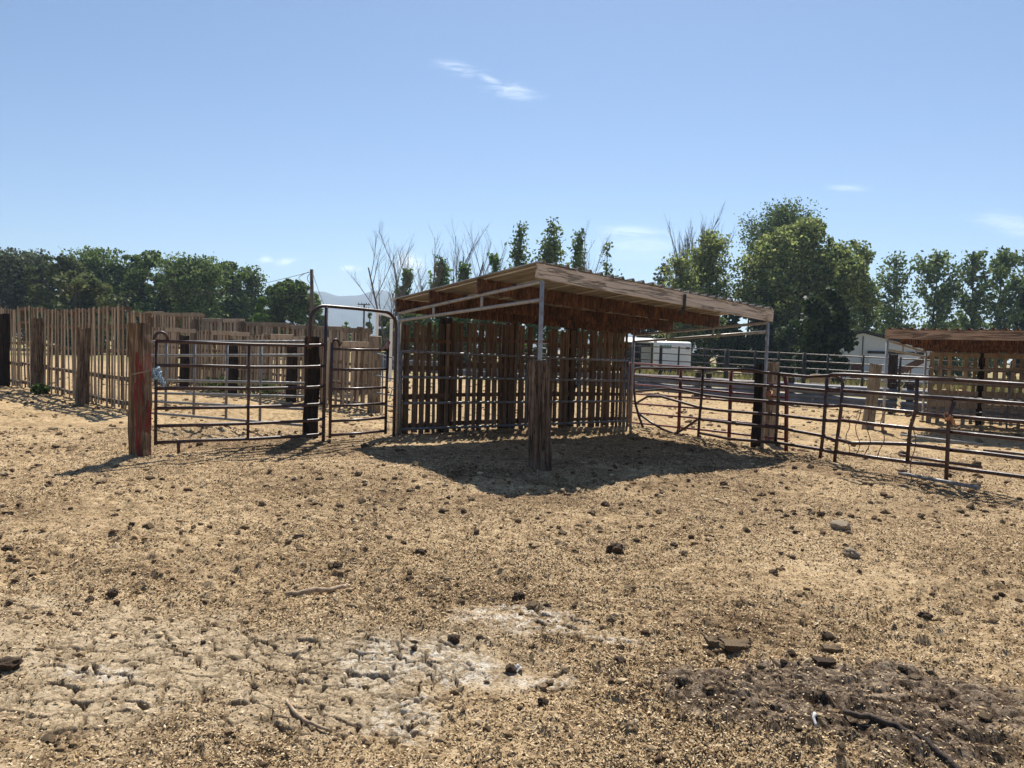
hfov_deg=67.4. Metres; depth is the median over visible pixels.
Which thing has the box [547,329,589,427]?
wooden pallet
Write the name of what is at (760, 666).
dirt clod
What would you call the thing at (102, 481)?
dirt clod
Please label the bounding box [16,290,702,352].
mountains
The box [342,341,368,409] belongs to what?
wooden pallet
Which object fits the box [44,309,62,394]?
wooden pallet
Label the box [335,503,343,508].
dirt clod
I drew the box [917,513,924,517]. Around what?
dirt clod
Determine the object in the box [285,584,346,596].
bleached stick
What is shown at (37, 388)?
weed clump
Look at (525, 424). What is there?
pipe fence
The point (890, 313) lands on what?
poplar
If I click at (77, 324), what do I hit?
wooden pallet
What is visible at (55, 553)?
dirt clod
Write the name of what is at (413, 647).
dirt clod
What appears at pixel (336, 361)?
wooden pallet
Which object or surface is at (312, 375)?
railroad tie post
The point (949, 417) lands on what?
orange twine
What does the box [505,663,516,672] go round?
dirt clod
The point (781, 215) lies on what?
tall tree
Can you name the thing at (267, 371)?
wooden pallet
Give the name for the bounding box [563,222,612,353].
dead poplar
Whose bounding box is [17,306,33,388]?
wooden pallet
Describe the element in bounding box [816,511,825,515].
dirt clod
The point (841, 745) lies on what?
dirt clod
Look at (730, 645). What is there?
broken slab
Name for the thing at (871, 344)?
metal barn
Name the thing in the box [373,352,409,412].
pipe fence
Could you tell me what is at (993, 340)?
loafing shed
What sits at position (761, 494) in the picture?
dirt clod
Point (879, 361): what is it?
roller door
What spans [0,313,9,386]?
round fence post
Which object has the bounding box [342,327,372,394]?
wooden pallet
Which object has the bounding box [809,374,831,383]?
straw bale
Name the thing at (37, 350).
round fence post
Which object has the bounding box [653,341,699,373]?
horse trailer
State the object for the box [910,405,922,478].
dangling wire
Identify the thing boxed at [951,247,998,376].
poplar
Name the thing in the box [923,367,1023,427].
pipe fence
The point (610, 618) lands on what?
dirt clod
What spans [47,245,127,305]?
broad tree
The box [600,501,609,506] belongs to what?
dirt clod
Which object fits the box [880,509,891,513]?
dirt clod
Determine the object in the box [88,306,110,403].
wooden pallet
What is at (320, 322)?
leafy bush
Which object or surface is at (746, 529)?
dirt clod
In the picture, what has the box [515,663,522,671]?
plastic scrap
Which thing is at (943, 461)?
loose pipe
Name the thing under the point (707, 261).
light tree
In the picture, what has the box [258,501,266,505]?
dirt clod
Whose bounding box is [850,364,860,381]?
door
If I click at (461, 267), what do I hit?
dead poplar
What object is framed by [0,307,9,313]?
wooden pallet
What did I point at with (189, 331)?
wooden pallet
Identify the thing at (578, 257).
poplar
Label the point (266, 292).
broad tree
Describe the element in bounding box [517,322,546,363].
leafy bush
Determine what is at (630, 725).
earth crumbs
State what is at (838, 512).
dirt clod
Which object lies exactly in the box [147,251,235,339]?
broad tree
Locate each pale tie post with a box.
[367,336,381,412]
[764,361,779,440]
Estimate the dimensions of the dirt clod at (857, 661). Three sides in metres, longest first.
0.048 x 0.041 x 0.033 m
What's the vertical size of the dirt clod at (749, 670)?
0.051 m
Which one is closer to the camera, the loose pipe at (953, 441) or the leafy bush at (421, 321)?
the loose pipe at (953, 441)
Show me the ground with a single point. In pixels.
(394, 712)
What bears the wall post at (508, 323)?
on the ground
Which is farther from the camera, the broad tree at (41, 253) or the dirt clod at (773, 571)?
the broad tree at (41, 253)
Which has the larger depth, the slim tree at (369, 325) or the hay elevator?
the slim tree at (369, 325)
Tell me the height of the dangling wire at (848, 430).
0.584 m
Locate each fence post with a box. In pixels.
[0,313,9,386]
[31,317,43,391]
[75,327,90,405]
[146,317,152,351]
[179,335,189,386]
[192,319,198,379]
[228,339,237,393]
[238,321,245,385]
[286,343,297,402]
[305,324,313,335]
[356,327,364,394]
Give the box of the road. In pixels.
[635,369,1023,392]
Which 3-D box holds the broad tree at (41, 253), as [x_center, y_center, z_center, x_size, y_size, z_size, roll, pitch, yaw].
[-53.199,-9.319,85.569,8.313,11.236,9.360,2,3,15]
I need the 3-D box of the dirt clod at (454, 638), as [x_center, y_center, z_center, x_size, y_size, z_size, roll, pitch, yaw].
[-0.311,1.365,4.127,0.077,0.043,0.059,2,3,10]
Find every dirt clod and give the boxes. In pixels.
[0,656,22,669]
[1,545,13,550]
[40,734,56,742]
[48,551,58,555]
[51,444,60,447]
[84,597,94,602]
[96,479,105,483]
[105,588,118,596]
[142,522,154,528]
[238,524,249,530]
[251,685,258,689]
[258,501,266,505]
[285,539,291,543]
[292,534,303,538]
[333,562,342,568]
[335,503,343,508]
[354,471,362,474]
[357,497,365,502]
[374,587,381,592]
[410,645,416,650]
[412,461,419,465]
[415,549,426,554]
[424,584,434,590]
[447,634,459,642]
[456,598,464,603]
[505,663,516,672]
[512,592,525,600]
[525,600,537,608]
[537,697,548,705]
[558,530,566,534]
[587,510,595,515]
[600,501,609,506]
[605,542,623,553]
[606,614,615,621]
[614,655,626,664]
[624,585,636,591]
[670,541,677,546]
[717,635,725,640]
[742,527,750,531]
[742,667,756,676]
[756,664,765,669]
[757,492,766,496]
[768,569,777,573]
[787,649,796,655]
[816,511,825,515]
[821,631,835,640]
[823,714,832,722]
[834,510,842,515]
[837,741,845,749]
[855,659,863,664]
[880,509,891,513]
[896,468,907,472]
[897,666,907,670]
[907,674,920,680]
[916,611,932,619]
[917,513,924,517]
[924,670,936,675]
[938,701,950,708]
[954,610,963,614]
[966,503,974,508]
[970,479,981,486]
[972,461,981,464]
[977,711,992,720]
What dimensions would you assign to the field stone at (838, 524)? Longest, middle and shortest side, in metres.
0.215 x 0.140 x 0.111 m
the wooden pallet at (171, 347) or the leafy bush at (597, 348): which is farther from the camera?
the leafy bush at (597, 348)
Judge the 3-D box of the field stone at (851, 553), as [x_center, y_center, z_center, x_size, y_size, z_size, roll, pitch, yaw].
[2.730,1.359,6.186,0.129,0.093,0.158,1,3,-6]
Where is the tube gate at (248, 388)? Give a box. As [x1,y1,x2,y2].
[153,304,397,452]
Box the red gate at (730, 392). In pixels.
[628,362,788,450]
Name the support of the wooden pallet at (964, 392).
on the ground
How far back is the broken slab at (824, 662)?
3.90 m
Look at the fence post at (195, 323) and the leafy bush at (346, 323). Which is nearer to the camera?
the fence post at (195, 323)
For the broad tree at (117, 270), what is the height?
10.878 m
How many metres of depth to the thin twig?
3.20 m
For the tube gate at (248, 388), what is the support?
attached to the railroad tie post at (140, 392)
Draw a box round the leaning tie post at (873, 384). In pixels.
[861,363,881,429]
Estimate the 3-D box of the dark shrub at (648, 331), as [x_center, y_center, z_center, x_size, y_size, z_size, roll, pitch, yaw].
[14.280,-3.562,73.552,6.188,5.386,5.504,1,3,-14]
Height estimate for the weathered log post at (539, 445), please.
1.675 m
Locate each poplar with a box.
[346,226,421,364]
[375,223,432,343]
[406,223,451,328]
[427,215,487,336]
[443,222,491,322]
[465,236,509,335]
[503,221,535,325]
[525,216,569,347]
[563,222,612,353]
[569,228,587,270]
[599,242,621,277]
[663,202,734,350]
[869,250,925,334]
[910,248,969,365]
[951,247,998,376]
[978,245,1023,378]
[1001,249,1023,328]
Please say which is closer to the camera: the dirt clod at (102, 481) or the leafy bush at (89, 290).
the dirt clod at (102, 481)
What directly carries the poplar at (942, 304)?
on the ground
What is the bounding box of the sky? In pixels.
[0,0,1023,362]
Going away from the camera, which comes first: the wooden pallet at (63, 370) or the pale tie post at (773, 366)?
the pale tie post at (773, 366)
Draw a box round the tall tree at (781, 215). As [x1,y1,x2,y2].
[733,194,827,361]
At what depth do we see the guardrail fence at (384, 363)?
47.11 m
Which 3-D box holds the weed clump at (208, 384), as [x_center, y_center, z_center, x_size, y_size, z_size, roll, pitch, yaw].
[-8.825,-0.048,23.595,1.557,0.739,1.182,2,3,0]
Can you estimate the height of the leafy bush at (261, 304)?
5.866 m
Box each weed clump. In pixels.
[30,383,49,394]
[199,374,244,391]
[252,379,283,397]
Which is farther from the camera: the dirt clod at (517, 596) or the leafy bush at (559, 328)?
the leafy bush at (559, 328)
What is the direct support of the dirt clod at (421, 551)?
on the ground
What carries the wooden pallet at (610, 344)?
on the ground
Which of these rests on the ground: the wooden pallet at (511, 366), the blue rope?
the wooden pallet at (511, 366)
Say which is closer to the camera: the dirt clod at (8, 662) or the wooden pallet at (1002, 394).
the dirt clod at (8, 662)
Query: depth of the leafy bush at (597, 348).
56.51 m
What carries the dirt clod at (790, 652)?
on the ground
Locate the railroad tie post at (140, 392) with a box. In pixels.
[127,323,151,456]
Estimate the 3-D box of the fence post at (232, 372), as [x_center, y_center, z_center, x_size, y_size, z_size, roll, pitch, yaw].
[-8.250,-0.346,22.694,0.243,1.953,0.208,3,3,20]
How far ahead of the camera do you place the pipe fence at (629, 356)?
45.11 m
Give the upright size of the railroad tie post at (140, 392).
2.033 m
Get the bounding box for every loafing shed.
[392,260,773,447]
[881,327,1023,429]
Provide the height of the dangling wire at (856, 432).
0.737 m
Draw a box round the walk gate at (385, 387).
[328,338,390,437]
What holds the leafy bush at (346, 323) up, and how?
on the ground
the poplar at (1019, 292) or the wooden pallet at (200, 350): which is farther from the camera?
the poplar at (1019, 292)
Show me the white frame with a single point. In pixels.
(390, 339)
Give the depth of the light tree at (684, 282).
65.21 m
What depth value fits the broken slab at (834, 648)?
4.19 m
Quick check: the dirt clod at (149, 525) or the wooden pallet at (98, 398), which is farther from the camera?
the wooden pallet at (98, 398)
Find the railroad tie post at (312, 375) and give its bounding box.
[302,336,319,437]
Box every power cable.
[102,276,304,295]
[192,272,308,295]
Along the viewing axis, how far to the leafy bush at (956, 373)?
82.28 m
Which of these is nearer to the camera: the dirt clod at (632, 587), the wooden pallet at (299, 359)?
the dirt clod at (632, 587)
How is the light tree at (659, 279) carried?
on the ground
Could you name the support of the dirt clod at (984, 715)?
on the ground
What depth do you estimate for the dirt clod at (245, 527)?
6.40 m
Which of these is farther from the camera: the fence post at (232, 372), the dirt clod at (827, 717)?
the fence post at (232, 372)
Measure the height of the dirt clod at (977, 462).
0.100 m
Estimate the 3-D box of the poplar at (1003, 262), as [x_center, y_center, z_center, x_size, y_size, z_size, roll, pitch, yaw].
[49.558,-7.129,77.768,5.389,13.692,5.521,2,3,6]
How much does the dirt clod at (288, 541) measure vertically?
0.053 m
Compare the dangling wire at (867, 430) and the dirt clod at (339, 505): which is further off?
the dangling wire at (867, 430)
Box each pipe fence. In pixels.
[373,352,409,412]
[384,338,631,371]
[398,350,629,434]
[624,345,1023,397]
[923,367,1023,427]
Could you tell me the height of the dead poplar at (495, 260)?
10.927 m
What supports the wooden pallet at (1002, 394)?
on the ground
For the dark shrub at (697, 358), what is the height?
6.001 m
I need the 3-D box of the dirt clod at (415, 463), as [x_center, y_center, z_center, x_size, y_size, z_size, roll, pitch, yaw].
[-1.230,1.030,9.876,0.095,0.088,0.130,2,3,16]
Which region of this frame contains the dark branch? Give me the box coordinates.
[843,709,959,767]
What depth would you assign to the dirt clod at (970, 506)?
8.39 m
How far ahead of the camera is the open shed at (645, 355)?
67.86 m
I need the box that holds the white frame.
[374,312,392,380]
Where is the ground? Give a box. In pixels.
[0,336,1023,767]
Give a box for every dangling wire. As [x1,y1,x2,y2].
[846,413,857,451]
[855,404,869,454]
[863,405,880,456]
[877,408,893,458]
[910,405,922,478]
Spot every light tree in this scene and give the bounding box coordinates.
[650,252,706,356]
[651,263,673,335]
[679,227,742,372]
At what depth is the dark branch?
3.22 m
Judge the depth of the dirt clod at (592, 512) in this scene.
7.59 m
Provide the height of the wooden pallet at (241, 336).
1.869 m
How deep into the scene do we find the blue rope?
10.18 m
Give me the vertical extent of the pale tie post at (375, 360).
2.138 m
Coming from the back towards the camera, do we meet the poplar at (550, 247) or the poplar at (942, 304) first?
the poplar at (942, 304)
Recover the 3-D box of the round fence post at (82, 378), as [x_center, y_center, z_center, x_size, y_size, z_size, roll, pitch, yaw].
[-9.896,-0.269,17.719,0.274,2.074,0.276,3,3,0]
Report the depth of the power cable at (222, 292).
61.37 m
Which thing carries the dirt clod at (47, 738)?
on the ground
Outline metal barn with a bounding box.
[791,330,931,384]
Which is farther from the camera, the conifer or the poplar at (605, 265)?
the poplar at (605, 265)
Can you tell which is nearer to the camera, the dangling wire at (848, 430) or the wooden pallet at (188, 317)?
the dangling wire at (848, 430)
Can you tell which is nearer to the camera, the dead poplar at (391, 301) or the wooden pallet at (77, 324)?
the wooden pallet at (77, 324)
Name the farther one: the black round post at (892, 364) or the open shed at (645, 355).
the open shed at (645, 355)
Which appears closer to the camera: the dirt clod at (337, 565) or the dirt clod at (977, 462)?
the dirt clod at (337, 565)
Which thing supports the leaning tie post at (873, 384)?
on the ground
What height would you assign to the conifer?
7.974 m
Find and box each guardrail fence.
[383,359,393,369]
[409,357,476,375]
[476,368,558,383]
[576,366,700,396]
[703,373,897,413]
[900,384,1023,418]
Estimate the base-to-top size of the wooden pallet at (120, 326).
2.351 m
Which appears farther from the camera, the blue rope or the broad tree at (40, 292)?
the broad tree at (40, 292)
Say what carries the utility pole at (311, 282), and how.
on the ground
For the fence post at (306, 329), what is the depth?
24.97 m
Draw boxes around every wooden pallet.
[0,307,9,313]
[8,309,22,385]
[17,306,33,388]
[31,307,46,367]
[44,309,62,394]
[57,309,74,396]
[71,307,92,400]
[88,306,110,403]
[106,305,130,408]
[125,311,151,410]
[145,311,166,376]
[151,327,166,383]
[163,313,182,378]
[165,328,182,385]
[180,329,198,386]
[182,312,204,347]
[196,330,215,386]
[202,318,223,383]
[213,330,231,386]
[223,319,244,375]
[231,332,252,393]
[245,322,268,385]
[250,334,270,394]
[267,322,292,386]
[270,334,295,398]
[291,324,316,389]
[293,337,320,400]
[316,326,343,392]
[319,339,344,404]
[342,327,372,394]
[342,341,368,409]
[401,322,450,433]
[448,321,501,430]
[500,324,547,428]
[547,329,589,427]
[587,330,629,426]
[927,352,979,424]
[981,353,1023,428]
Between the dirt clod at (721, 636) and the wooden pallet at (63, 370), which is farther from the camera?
the wooden pallet at (63, 370)
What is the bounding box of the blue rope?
[151,366,165,386]
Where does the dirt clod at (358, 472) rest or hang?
on the ground
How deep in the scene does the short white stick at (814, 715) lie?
3.27 m
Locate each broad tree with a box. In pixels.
[0,247,50,348]
[0,247,69,346]
[16,253,96,342]
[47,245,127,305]
[102,254,157,346]
[118,250,181,345]
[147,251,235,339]
[209,261,256,353]
[228,262,269,313]
[259,285,286,353]
[265,278,319,353]
[305,299,323,338]
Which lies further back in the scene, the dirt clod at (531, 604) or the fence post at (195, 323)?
the fence post at (195, 323)
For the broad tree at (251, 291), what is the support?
on the ground
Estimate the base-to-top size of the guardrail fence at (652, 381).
1.018 m
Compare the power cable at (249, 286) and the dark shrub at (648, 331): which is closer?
the power cable at (249, 286)
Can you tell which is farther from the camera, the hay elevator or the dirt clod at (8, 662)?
the hay elevator
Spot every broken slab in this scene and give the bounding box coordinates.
[703,636,719,648]
[719,638,752,651]
[810,656,836,668]
[818,643,844,653]
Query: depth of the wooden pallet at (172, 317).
29.49 m
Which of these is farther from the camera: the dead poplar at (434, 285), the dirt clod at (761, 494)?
the dead poplar at (434, 285)
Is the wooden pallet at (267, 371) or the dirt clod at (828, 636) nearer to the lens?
the dirt clod at (828, 636)
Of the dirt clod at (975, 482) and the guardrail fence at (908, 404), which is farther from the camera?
the guardrail fence at (908, 404)
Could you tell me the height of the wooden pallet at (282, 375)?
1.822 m
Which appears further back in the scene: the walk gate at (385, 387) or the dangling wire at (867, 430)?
the walk gate at (385, 387)
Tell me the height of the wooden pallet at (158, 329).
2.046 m
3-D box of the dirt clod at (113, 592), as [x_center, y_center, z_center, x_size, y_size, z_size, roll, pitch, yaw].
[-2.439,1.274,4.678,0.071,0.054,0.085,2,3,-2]
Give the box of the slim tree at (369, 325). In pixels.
[366,313,373,331]
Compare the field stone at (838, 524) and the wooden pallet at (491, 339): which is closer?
the field stone at (838, 524)
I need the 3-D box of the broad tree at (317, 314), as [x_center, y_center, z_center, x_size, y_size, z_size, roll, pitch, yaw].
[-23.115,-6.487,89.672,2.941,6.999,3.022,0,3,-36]
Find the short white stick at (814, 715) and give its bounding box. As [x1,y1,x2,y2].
[811,712,816,726]
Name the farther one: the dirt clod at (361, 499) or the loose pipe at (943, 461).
the loose pipe at (943, 461)
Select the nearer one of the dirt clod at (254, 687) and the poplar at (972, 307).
the dirt clod at (254, 687)
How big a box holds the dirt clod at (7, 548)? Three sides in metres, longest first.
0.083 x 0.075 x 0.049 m
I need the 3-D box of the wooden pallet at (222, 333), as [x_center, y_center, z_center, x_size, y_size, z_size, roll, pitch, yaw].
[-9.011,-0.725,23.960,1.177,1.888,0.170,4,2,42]
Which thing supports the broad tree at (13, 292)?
on the ground
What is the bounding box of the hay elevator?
[883,355,929,387]
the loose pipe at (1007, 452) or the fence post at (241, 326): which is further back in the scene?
the fence post at (241, 326)
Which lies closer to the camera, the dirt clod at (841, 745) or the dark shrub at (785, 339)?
the dirt clod at (841, 745)
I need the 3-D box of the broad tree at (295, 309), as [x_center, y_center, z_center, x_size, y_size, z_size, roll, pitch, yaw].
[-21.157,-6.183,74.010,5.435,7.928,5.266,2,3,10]
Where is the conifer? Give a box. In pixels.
[1006,292,1023,379]
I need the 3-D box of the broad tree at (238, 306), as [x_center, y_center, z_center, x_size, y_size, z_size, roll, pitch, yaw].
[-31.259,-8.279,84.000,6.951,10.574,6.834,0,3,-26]
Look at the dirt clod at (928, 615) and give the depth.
4.77 m
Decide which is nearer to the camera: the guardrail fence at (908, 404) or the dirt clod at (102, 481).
the dirt clod at (102, 481)
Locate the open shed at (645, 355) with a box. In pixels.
[616,338,660,370]
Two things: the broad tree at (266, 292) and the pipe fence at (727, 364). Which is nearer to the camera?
the pipe fence at (727, 364)
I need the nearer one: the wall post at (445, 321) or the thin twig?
the thin twig
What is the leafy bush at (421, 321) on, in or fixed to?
on the ground
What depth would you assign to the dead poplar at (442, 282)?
61.45 m
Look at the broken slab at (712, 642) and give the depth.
4.19 m
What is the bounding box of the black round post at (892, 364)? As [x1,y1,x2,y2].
[887,354,897,399]
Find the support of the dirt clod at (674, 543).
on the ground
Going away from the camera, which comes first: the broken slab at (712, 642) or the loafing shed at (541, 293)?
the broken slab at (712, 642)
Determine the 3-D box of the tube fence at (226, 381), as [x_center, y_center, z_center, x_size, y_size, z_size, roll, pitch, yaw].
[-5.159,-0.083,13.691,3.824,1.482,0.050,3,3,26]
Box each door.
[641,347,650,369]
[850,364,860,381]
[867,351,924,384]
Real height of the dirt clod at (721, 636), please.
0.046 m
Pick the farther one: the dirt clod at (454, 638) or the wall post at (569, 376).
the wall post at (569, 376)
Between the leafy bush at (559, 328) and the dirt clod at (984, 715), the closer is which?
the dirt clod at (984, 715)
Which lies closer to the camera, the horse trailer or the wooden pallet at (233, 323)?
the wooden pallet at (233, 323)
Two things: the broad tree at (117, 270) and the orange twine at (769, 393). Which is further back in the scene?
the broad tree at (117, 270)
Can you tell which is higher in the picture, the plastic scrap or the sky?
the sky
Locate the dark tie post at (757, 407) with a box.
[750,365,768,447]
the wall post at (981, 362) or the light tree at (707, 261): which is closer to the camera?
the wall post at (981, 362)
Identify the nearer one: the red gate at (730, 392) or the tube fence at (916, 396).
the tube fence at (916, 396)
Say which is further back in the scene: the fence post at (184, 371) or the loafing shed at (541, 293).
the fence post at (184, 371)
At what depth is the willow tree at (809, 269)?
62.76 m
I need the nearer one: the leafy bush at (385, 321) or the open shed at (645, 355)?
the open shed at (645, 355)
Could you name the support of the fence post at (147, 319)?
on the ground
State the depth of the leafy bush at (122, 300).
69.54 m
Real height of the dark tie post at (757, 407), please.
1.768 m
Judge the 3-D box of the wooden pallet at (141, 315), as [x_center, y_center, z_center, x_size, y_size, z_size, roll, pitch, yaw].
[-8.022,-0.471,16.488,0.155,2.189,1.251,-1,4,-45]
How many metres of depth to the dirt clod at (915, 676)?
3.75 m
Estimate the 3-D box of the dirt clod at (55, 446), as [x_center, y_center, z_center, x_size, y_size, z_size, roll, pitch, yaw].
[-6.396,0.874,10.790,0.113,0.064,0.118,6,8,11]
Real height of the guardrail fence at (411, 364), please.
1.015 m
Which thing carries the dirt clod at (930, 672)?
on the ground
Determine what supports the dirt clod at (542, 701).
on the ground
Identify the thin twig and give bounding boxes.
[285,698,330,731]
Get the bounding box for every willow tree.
[731,216,869,361]
[791,286,858,383]
[806,239,883,332]
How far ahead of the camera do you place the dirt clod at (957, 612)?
4.91 m
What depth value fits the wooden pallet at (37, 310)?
21.50 m
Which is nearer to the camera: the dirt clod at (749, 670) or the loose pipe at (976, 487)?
the dirt clod at (749, 670)
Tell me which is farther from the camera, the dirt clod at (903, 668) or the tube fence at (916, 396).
the tube fence at (916, 396)
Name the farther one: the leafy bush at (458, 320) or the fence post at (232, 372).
the leafy bush at (458, 320)
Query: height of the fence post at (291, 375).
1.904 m
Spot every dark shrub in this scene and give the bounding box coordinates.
[636,328,678,337]
[690,315,725,371]
[711,301,778,374]
[769,310,854,373]
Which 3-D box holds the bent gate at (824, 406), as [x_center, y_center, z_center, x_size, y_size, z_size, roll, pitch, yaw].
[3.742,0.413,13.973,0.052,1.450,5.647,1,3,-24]
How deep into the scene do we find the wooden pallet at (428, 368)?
13.66 m
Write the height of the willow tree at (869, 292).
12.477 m
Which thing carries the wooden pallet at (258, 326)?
on the ground
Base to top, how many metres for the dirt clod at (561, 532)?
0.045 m
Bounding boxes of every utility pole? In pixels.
[299,269,313,335]
[358,303,370,327]
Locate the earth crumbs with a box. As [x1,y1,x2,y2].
[0,377,1023,767]
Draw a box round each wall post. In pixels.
[436,317,452,431]
[506,322,518,428]
[563,327,577,426]
[975,352,986,424]
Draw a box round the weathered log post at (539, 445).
[528,359,551,470]
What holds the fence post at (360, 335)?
on the ground
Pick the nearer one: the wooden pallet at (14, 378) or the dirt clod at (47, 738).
the dirt clod at (47, 738)
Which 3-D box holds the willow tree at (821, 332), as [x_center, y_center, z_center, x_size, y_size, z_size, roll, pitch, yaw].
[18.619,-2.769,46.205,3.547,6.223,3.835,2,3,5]
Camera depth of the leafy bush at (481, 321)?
56.20 m
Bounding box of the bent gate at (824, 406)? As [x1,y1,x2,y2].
[633,367,844,461]
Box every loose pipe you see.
[898,471,979,489]
[899,454,981,468]
[900,434,982,445]
[983,449,1023,455]
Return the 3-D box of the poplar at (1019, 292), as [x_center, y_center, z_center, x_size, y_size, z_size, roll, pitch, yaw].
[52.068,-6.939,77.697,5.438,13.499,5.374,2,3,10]
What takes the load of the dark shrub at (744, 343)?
on the ground
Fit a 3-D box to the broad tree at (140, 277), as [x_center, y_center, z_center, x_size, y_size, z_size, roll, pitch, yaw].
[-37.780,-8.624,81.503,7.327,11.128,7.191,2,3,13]
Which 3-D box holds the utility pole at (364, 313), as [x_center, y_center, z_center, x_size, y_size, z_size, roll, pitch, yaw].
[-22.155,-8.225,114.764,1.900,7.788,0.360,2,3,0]
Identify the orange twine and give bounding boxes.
[766,390,772,396]
[943,412,956,426]
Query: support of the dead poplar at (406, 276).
on the ground
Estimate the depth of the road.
45.20 m
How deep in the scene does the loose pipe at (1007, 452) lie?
12.79 m
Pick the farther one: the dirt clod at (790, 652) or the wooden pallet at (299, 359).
the wooden pallet at (299, 359)
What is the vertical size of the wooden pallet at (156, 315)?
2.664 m
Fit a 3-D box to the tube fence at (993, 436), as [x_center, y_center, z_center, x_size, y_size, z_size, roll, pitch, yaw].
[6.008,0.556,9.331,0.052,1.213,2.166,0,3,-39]
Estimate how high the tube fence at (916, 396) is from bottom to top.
1.335 m
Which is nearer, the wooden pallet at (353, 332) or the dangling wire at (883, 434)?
the dangling wire at (883, 434)
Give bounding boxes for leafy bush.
[30,270,119,354]
[110,290,142,354]
[251,296,275,351]
[318,315,328,340]
[342,322,350,351]
[374,315,393,358]
[393,313,437,360]
[432,316,468,361]
[463,319,505,362]
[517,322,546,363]
[545,327,589,366]
[582,330,624,366]
[934,318,1002,376]
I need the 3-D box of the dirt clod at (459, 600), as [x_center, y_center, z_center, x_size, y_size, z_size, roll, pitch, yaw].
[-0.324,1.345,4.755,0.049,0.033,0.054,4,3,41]
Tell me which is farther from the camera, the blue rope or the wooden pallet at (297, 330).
the wooden pallet at (297, 330)
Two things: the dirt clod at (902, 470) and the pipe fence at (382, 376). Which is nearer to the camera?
the dirt clod at (902, 470)
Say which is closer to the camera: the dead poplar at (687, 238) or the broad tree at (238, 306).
the dead poplar at (687, 238)
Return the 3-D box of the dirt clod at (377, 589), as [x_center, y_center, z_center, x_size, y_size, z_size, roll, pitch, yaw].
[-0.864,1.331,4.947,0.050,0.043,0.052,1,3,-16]
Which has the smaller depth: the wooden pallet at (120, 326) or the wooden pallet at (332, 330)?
the wooden pallet at (120, 326)
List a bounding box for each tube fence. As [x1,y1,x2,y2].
[151,340,304,426]
[827,373,955,479]
[921,376,1023,478]
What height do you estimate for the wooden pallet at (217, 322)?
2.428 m
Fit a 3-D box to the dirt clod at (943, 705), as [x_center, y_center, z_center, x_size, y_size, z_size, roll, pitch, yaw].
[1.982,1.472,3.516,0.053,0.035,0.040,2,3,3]
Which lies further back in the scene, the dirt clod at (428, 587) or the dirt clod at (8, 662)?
the dirt clod at (428, 587)
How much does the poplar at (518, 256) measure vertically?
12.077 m
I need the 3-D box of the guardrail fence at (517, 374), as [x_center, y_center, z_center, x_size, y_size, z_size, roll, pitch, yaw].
[0.390,-0.490,36.770,0.248,1.016,7.100,0,3,-38]
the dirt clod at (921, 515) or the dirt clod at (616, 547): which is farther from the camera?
the dirt clod at (921, 515)
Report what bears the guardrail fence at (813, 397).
on the ground
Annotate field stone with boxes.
[830,519,850,530]
[843,547,861,558]
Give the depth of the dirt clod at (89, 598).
4.57 m
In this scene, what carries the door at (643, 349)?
in the open shed at (645, 355)
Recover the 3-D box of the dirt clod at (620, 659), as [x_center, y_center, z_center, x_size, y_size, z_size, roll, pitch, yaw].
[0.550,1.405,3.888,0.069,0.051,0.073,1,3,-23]
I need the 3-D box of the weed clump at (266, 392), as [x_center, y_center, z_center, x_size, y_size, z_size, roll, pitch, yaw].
[-6.999,0.130,22.027,1.210,0.648,1.150,2,3,0]

